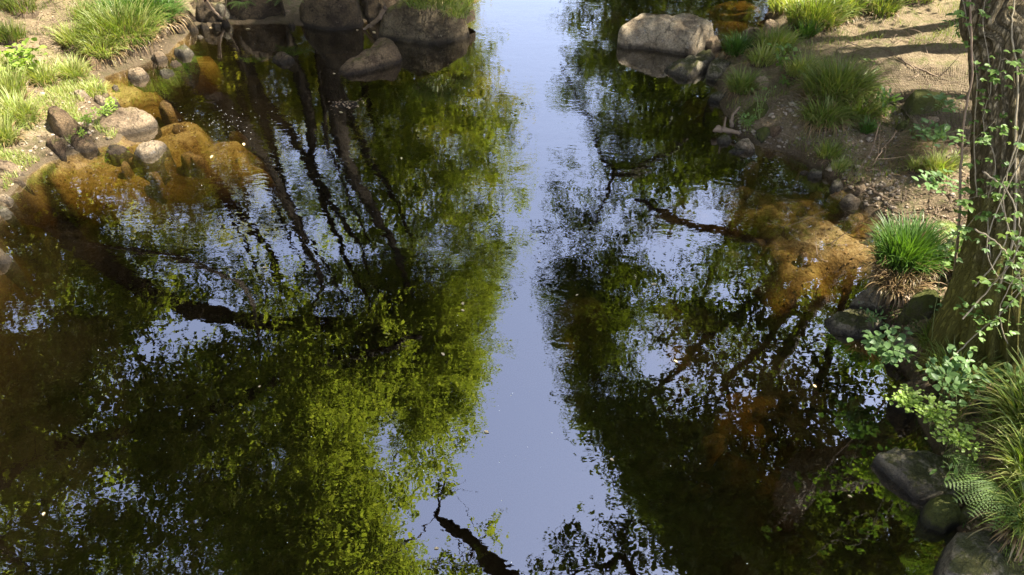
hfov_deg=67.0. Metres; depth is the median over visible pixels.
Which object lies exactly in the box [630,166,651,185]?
submerged stone
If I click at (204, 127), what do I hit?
submerged stone
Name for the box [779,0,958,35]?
bank grass
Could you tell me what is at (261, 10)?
boulder
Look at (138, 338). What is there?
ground
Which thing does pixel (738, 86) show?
grass tussock
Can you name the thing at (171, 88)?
rock
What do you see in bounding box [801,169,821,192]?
rock
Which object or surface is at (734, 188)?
submerged stone
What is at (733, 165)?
rock
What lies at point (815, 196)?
submerged stone
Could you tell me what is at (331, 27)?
boulder
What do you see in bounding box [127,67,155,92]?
rock
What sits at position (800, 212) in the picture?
submerged stone
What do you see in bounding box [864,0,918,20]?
grass tussock
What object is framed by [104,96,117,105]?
leafy sprig
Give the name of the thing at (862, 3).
grass tussock
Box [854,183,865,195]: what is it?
rock
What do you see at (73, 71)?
grass tussock
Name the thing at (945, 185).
twig litter
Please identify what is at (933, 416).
lacy herb
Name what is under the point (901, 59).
fallen branch
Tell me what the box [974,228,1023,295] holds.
bramble
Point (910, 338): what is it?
rock
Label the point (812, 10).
grass tussock
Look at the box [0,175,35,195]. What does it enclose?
rock
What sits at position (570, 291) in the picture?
submerged stone
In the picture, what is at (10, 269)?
rock
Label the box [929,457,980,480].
nettle
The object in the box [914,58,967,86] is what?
fallen branch
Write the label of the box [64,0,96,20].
grass tussock
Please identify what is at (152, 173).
submerged stone
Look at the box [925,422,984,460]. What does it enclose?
lacy herb
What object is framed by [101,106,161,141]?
rock
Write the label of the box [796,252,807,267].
submerged stone
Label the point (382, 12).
fallen branch
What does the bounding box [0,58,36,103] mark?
grass tussock
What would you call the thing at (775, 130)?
rock
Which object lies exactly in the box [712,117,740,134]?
driftwood
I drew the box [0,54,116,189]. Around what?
bank grass
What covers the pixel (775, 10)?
grass tussock
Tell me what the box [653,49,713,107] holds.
rock
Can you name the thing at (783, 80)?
herb plant
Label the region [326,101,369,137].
flat rock
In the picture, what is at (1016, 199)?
ivy vine
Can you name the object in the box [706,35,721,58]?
rock
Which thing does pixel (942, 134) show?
ash seedling
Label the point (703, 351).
submerged stone
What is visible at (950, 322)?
tree
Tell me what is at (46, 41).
rock
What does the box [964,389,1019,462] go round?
grass tussock
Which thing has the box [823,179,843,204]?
rock
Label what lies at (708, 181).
submerged stone
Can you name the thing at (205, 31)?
rock
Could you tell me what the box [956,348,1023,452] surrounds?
grass tussock
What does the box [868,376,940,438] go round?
rock
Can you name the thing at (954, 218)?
twig litter
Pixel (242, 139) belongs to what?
submerged stone
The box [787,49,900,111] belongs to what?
grass tussock
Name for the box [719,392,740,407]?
submerged stone
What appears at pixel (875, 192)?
fallen branch
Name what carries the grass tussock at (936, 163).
on the ground at (138, 338)
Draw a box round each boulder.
[234,0,285,19]
[299,0,362,55]
[377,0,473,74]
[609,11,714,77]
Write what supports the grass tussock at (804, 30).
on the ground at (138, 338)
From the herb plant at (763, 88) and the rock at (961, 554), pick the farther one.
the herb plant at (763, 88)
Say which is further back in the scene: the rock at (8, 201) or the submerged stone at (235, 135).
the submerged stone at (235, 135)
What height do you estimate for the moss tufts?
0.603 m
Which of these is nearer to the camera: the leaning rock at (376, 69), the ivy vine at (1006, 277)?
the ivy vine at (1006, 277)
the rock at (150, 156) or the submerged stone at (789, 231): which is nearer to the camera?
the submerged stone at (789, 231)
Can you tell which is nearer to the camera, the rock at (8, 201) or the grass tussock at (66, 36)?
the rock at (8, 201)
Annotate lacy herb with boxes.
[885,383,925,414]
[913,390,956,430]
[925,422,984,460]
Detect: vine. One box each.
[932,194,991,262]
[942,0,986,273]
[955,175,1023,212]
[958,112,1012,145]
[961,0,988,195]
[972,122,1023,286]
[973,0,1006,258]
[982,155,1023,287]
[984,55,1023,88]
[987,273,1023,302]
[996,0,1023,283]
[999,135,1023,257]
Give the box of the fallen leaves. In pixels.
[328,98,363,109]
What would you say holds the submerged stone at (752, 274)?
on the ground at (138, 338)
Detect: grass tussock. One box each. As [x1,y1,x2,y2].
[0,0,38,18]
[0,17,29,45]
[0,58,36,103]
[0,86,46,131]
[0,104,33,147]
[15,53,67,87]
[42,17,99,52]
[48,52,94,81]
[58,0,181,63]
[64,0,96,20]
[73,24,133,68]
[79,0,193,41]
[80,78,112,98]
[360,0,395,7]
[393,0,463,12]
[438,0,477,23]
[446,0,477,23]
[714,28,758,61]
[717,62,771,102]
[741,36,784,68]
[746,23,808,56]
[760,0,806,20]
[776,0,865,35]
[778,48,826,82]
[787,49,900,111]
[790,92,863,139]
[791,19,823,40]
[812,136,846,167]
[824,0,879,24]
[829,155,851,176]
[832,88,898,126]
[855,208,960,296]
[857,112,883,136]
[863,256,943,310]
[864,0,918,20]
[889,0,944,5]
[903,152,929,174]
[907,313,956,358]
[914,147,970,180]
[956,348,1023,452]
[958,453,1023,566]
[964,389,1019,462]
[966,398,1023,509]
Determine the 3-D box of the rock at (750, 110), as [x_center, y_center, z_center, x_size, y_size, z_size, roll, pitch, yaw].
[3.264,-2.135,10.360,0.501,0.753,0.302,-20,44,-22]
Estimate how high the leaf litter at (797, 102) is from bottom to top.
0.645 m
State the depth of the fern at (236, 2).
12.51 m
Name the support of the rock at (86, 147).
on the ground at (138, 338)
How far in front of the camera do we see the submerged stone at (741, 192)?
9.34 m
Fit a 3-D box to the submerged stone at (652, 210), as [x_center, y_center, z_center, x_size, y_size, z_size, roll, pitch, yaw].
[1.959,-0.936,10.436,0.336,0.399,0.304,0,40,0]
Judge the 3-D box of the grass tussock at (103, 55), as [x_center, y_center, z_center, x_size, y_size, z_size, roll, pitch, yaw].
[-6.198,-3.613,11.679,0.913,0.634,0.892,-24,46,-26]
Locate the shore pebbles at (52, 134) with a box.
[11,88,110,175]
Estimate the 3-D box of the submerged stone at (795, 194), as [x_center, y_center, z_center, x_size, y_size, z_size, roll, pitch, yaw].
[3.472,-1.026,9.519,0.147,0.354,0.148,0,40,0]
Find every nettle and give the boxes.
[768,38,797,71]
[872,87,902,116]
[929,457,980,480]
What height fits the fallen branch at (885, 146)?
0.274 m
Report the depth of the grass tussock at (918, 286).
7.20 m
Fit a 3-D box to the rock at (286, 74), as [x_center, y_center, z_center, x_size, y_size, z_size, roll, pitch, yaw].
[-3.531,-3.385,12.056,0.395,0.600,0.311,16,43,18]
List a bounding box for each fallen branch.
[203,0,226,19]
[363,5,387,29]
[729,106,740,127]
[768,209,826,228]
[815,231,827,261]
[824,223,859,245]
[851,122,880,181]
[865,136,901,166]
[869,175,911,201]
[872,127,909,165]
[898,57,928,78]
[906,189,947,217]
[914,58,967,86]
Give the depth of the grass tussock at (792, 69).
10.71 m
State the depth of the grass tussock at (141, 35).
11.85 m
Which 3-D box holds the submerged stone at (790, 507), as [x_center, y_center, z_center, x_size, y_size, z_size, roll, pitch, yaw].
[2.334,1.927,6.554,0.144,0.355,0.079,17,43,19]
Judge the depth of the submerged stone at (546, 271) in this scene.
10.35 m
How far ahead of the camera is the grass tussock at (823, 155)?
9.41 m
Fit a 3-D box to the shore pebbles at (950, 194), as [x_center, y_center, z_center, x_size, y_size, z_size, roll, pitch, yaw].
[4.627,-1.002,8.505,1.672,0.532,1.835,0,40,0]
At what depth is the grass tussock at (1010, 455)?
5.43 m
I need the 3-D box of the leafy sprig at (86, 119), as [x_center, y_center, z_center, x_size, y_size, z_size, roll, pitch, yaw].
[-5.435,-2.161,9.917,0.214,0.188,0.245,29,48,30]
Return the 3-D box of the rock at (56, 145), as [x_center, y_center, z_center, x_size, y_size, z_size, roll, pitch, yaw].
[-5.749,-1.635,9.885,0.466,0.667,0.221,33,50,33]
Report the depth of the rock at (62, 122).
9.85 m
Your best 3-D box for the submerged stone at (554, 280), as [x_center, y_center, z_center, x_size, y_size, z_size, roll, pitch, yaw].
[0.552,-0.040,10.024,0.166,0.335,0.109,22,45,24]
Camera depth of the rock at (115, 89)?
11.22 m
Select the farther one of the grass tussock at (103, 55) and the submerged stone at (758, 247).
the grass tussock at (103, 55)
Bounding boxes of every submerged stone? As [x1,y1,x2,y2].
[121,160,132,179]
[129,156,135,167]
[149,171,157,195]
[150,173,168,199]
[159,99,179,125]
[164,157,176,179]
[172,124,183,133]
[180,151,193,176]
[190,154,207,179]
[201,122,209,135]
[206,122,220,138]
[228,130,242,142]
[239,134,250,151]
[541,265,552,277]
[548,272,559,296]
[556,278,577,305]
[563,286,579,301]
[580,290,590,297]
[591,284,606,309]
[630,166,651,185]
[644,203,663,221]
[686,268,715,302]
[691,340,712,362]
[693,433,727,472]
[701,176,713,190]
[710,383,729,404]
[714,186,728,195]
[718,248,740,281]
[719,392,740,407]
[728,186,738,192]
[733,187,752,198]
[734,175,741,184]
[739,161,759,188]
[744,196,758,206]
[744,237,767,265]
[745,255,760,282]
[746,422,765,437]
[777,204,788,212]
[780,231,790,238]
[784,227,794,234]
[784,501,796,514]
[790,191,800,198]
[791,172,799,194]
[796,208,806,216]
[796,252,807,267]
[808,191,822,200]
[812,362,842,382]
[818,493,829,504]
[825,190,847,211]
[842,212,863,233]
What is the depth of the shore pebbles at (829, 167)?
9.42 m
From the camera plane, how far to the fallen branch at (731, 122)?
10.19 m
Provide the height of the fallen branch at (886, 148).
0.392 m
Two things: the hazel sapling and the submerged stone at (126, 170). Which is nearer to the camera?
the submerged stone at (126, 170)
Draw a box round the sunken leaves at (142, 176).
[28,83,268,210]
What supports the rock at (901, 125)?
on the ground at (138, 338)
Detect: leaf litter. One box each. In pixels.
[1,0,288,189]
[733,82,970,281]
[892,277,1022,565]
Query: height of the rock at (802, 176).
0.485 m
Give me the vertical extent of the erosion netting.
0.216 m
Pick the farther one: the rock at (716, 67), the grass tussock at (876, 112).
the rock at (716, 67)
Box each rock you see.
[0,159,24,175]
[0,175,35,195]
[0,194,23,218]
[0,206,28,238]
[0,248,33,294]
[39,36,61,51]
[46,103,81,139]
[46,135,66,161]
[71,132,98,159]
[74,89,90,99]
[87,56,100,70]
[94,95,109,107]
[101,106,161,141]
[105,144,133,167]
[108,96,120,106]
[112,85,120,92]
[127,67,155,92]
[133,140,174,184]
[152,51,169,76]
[159,68,184,102]
[169,61,191,92]
[174,5,196,25]
[174,45,199,83]
[175,25,185,33]
[186,22,199,42]
[190,0,198,8]
[195,0,218,22]
[197,35,209,56]
[200,23,210,43]
[211,22,227,43]
[214,2,232,21]
[222,17,232,42]
[224,0,235,15]
[273,51,301,90]
[289,20,297,48]
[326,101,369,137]
[338,38,406,102]
[363,0,386,41]
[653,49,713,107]
[700,58,729,98]
[702,91,724,126]
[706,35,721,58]
[709,135,731,172]
[720,148,745,182]
[734,138,754,172]
[742,27,759,43]
[742,101,768,120]
[752,75,769,90]
[755,127,769,143]
[762,19,778,36]
[770,124,781,137]
[796,170,808,192]
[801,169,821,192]
[807,309,884,372]
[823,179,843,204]
[833,193,860,221]
[848,280,897,318]
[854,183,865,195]
[855,450,961,540]
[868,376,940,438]
[875,327,924,372]
[893,289,940,326]
[894,121,906,132]
[898,494,961,564]
[919,117,940,127]
[922,529,1023,574]
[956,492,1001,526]
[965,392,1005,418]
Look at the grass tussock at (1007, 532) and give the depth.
5.23 m
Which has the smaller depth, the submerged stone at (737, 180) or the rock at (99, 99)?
the submerged stone at (737, 180)
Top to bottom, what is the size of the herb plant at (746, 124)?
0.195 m
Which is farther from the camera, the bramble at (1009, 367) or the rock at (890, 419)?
the rock at (890, 419)
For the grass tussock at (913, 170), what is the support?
on the ground at (138, 338)
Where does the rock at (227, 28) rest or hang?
on the ground at (138, 338)
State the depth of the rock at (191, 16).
12.91 m
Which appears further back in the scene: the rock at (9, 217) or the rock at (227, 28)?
the rock at (227, 28)
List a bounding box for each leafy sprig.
[73,127,86,137]
[74,110,98,125]
[90,102,117,115]
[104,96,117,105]
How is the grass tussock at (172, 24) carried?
on the ground at (138, 338)
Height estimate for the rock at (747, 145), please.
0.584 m
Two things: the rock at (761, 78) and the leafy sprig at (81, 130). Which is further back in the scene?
the rock at (761, 78)
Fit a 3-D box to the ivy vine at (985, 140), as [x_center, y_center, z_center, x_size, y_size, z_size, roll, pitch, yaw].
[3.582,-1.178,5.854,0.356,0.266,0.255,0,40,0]
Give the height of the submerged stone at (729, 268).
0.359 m
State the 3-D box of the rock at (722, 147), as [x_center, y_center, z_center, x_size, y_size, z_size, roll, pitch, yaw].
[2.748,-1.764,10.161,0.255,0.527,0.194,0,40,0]
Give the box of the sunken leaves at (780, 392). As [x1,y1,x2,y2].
[644,180,886,420]
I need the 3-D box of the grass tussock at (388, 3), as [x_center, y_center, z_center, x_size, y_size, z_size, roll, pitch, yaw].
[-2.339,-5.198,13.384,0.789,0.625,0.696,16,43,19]
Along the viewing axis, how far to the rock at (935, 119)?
9.46 m
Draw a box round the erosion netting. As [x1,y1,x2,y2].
[867,63,971,141]
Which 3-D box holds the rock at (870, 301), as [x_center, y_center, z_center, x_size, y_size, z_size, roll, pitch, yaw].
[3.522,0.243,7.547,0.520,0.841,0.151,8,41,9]
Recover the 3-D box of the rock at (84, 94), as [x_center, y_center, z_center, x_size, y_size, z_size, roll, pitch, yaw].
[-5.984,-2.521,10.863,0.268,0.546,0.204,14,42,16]
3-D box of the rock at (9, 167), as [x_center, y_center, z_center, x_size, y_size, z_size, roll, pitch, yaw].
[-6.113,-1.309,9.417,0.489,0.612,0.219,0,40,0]
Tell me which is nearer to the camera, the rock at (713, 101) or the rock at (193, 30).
the rock at (713, 101)
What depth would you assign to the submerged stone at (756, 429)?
7.06 m
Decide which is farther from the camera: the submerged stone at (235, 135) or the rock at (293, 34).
the rock at (293, 34)
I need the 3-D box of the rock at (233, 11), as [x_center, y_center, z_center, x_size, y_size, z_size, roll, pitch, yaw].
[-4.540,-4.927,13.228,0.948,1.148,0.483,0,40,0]
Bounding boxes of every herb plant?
[737,112,757,127]
[751,85,775,118]
[779,74,793,87]
[860,115,879,128]
[940,224,964,253]
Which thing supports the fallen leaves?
on the flat rock at (349, 123)
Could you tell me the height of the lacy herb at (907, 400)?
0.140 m
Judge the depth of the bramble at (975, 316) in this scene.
6.17 m
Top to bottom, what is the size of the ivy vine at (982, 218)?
0.465 m
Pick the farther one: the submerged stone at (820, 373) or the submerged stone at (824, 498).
the submerged stone at (820, 373)
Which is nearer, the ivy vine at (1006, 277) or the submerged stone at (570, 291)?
the ivy vine at (1006, 277)
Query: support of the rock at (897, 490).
on the ground at (138, 338)
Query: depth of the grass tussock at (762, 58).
11.01 m
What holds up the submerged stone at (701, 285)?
on the ground at (138, 338)
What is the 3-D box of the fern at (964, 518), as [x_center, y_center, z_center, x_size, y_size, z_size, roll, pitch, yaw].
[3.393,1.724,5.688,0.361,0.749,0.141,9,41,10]
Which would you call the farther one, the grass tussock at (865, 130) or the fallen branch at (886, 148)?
the grass tussock at (865, 130)
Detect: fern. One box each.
[161,2,189,12]
[226,0,255,9]
[934,220,962,233]
[941,449,980,482]
[942,467,1023,535]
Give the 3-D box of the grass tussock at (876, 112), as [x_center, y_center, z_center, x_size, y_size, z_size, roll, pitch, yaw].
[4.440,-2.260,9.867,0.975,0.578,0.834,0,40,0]
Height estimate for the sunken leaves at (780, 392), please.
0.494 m
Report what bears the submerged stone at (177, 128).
on the ground at (138, 338)
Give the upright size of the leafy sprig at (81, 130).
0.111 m
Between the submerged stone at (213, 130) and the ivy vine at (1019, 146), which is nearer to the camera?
the ivy vine at (1019, 146)
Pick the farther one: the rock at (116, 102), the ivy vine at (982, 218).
the rock at (116, 102)
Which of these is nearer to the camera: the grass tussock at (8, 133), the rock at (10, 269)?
the rock at (10, 269)
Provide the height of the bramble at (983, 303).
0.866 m
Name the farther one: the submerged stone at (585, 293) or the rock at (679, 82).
the rock at (679, 82)
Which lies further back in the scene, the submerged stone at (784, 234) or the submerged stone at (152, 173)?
the submerged stone at (152, 173)
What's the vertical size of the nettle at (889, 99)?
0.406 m
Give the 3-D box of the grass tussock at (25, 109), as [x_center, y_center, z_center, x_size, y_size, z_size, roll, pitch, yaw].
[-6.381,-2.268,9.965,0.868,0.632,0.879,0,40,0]
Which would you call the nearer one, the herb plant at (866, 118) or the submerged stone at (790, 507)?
the submerged stone at (790, 507)
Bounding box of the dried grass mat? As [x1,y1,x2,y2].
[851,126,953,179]
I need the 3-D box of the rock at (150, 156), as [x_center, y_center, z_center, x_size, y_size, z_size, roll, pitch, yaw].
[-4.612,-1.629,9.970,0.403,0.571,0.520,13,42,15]
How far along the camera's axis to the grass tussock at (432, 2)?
11.76 m
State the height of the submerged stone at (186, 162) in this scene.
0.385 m
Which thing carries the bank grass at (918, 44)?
on the ground at (138, 338)
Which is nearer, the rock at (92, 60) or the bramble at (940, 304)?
the bramble at (940, 304)
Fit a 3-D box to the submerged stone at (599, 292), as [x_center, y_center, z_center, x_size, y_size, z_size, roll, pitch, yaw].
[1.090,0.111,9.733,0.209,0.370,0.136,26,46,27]
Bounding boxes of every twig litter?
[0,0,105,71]
[746,15,968,124]
[779,91,970,209]
[870,179,969,253]
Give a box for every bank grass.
[0,0,175,62]
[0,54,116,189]
[726,22,970,186]
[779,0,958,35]
[911,328,1023,574]
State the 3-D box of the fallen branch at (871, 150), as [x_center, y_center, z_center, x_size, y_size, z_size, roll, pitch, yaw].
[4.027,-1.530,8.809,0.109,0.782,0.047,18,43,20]
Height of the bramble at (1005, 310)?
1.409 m
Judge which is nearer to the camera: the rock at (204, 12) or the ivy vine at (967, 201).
the ivy vine at (967, 201)
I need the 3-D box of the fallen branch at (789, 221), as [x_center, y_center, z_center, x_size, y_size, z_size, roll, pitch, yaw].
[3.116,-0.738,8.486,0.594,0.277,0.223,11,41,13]
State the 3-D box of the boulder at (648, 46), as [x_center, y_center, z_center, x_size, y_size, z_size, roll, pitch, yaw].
[2.436,-3.876,12.399,1.669,0.924,0.934,0,40,0]
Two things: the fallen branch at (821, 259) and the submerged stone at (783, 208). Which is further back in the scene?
the submerged stone at (783, 208)
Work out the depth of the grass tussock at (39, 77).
10.81 m
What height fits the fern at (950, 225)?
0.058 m
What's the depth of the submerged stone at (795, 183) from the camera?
9.51 m
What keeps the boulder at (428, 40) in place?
in the river water
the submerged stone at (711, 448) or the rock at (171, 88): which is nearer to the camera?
the submerged stone at (711, 448)
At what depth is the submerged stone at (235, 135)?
11.00 m
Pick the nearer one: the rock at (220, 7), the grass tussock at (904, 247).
the grass tussock at (904, 247)
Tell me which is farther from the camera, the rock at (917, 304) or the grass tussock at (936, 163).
the grass tussock at (936, 163)
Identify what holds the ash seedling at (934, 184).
on the ground at (138, 338)
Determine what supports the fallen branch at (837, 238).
on the river water
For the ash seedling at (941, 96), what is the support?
on the ground at (138, 338)
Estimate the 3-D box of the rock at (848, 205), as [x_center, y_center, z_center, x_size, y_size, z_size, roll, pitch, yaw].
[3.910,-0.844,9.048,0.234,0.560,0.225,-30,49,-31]
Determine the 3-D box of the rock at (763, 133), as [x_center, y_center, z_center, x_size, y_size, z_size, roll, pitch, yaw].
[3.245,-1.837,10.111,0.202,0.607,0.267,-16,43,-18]
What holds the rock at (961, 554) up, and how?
on the ground at (138, 338)
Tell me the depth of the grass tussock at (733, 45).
11.51 m
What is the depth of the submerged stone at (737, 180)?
9.92 m
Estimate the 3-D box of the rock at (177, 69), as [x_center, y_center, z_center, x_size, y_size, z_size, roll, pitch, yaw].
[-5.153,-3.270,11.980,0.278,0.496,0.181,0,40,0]
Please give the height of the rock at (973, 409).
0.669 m
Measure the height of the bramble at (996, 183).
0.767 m
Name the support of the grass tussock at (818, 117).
on the ground at (138, 338)
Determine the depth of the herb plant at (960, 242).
7.15 m
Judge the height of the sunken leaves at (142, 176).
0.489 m
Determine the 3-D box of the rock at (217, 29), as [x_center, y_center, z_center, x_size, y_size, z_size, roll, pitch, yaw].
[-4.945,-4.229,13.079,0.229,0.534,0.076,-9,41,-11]
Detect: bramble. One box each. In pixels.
[847,323,918,369]
[858,301,891,327]
[915,334,1009,402]
[916,344,1010,413]
[929,229,956,340]
[942,283,1023,361]
[953,296,1023,337]
[962,241,1023,318]
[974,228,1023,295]
[982,171,1023,268]
[994,262,1023,343]
[995,362,1023,392]
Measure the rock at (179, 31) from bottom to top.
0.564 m
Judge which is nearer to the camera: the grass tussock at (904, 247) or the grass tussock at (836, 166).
the grass tussock at (904, 247)
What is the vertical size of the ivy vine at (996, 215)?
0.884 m
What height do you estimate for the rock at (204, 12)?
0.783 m
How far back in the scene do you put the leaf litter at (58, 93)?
10.56 m
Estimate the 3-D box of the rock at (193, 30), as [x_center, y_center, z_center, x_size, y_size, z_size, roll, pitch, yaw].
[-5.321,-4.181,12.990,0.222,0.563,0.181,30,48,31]
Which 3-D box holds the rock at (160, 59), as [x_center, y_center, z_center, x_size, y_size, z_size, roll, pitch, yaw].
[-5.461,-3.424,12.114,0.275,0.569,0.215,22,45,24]
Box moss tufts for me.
[888,280,1022,559]
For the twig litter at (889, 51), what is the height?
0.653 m
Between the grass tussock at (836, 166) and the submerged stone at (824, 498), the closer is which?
the submerged stone at (824, 498)
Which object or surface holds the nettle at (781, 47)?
on the ground at (138, 338)
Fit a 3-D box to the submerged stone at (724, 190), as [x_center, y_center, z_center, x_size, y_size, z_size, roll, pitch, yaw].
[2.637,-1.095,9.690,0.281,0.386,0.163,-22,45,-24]
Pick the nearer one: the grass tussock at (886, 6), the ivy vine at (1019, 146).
the ivy vine at (1019, 146)
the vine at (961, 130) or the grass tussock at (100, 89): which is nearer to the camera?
the vine at (961, 130)
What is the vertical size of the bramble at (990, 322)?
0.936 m
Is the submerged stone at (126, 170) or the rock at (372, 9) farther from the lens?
the rock at (372, 9)
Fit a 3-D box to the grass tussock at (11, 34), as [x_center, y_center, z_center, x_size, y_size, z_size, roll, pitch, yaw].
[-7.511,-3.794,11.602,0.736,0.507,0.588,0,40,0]
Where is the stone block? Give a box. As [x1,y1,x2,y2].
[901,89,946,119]
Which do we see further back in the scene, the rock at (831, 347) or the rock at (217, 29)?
the rock at (217, 29)
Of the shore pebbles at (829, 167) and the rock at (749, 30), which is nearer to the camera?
the shore pebbles at (829, 167)
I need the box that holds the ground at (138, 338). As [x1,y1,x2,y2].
[0,0,1023,574]
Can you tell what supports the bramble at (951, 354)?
on the ground at (138, 338)
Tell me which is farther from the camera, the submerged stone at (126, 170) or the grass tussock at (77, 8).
the grass tussock at (77, 8)
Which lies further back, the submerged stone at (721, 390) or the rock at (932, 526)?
the submerged stone at (721, 390)
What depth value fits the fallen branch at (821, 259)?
8.18 m
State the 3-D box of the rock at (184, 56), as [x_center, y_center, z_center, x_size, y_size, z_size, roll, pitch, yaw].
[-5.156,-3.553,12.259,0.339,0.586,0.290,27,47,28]
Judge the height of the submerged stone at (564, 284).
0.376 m
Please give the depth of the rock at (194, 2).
13.33 m
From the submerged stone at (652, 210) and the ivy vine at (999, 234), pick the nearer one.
the ivy vine at (999, 234)
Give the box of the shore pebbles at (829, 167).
[738,93,904,220]
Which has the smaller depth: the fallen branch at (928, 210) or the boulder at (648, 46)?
the fallen branch at (928, 210)
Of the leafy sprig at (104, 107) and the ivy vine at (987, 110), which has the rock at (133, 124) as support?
the leafy sprig at (104, 107)
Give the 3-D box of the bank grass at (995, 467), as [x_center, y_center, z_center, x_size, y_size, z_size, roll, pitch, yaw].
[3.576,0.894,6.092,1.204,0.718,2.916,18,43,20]
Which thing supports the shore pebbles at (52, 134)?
on the ground at (138, 338)
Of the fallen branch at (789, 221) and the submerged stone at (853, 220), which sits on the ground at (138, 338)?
the submerged stone at (853, 220)
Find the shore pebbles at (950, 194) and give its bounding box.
[842,146,970,233]
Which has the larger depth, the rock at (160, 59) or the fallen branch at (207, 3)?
the fallen branch at (207, 3)
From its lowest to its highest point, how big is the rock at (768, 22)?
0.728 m
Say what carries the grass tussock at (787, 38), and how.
on the ground at (138, 338)
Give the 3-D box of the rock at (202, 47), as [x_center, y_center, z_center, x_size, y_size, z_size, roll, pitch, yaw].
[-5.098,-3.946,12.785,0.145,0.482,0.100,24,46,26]
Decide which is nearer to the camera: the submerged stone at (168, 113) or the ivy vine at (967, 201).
the ivy vine at (967, 201)
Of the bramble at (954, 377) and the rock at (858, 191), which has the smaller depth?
the bramble at (954, 377)
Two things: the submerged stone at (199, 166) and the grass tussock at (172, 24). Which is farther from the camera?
the grass tussock at (172, 24)
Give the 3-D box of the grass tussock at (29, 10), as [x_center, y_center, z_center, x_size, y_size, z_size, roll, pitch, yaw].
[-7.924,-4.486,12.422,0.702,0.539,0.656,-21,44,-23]
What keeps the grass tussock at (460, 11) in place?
on the boulder at (428, 40)
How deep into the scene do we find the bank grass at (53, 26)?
12.07 m
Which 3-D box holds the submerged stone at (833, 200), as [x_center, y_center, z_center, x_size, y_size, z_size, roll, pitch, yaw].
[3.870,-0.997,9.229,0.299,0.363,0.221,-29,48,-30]
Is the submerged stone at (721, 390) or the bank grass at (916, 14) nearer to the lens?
the submerged stone at (721, 390)
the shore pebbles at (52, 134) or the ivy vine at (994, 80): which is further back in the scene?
the shore pebbles at (52, 134)
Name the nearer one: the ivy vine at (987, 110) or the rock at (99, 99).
the ivy vine at (987, 110)
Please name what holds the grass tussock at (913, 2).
on the ground at (138, 338)
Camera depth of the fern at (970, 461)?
5.62 m
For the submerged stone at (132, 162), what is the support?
on the ground at (138, 338)
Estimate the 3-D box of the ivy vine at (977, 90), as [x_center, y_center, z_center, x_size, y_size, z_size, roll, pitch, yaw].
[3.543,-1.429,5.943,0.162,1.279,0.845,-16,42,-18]
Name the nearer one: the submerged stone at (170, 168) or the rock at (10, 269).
the rock at (10, 269)
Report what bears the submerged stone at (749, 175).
on the ground at (138, 338)
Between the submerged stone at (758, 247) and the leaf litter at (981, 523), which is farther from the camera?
the submerged stone at (758, 247)
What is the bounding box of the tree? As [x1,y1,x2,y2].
[887,0,1023,404]
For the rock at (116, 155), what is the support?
on the ground at (138, 338)
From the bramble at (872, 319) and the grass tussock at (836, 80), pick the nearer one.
the bramble at (872, 319)
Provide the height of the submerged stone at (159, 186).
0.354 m
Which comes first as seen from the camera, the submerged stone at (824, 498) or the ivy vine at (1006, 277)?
the ivy vine at (1006, 277)
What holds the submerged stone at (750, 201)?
on the ground at (138, 338)
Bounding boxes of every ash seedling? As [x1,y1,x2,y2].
[909,118,969,148]
[911,169,965,193]
[920,90,964,112]
[939,13,960,37]
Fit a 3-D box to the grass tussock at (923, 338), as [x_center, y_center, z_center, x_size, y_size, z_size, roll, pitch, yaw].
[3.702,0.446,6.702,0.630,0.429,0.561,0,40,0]
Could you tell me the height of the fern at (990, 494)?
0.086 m
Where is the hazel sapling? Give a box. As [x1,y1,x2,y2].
[0,37,47,75]

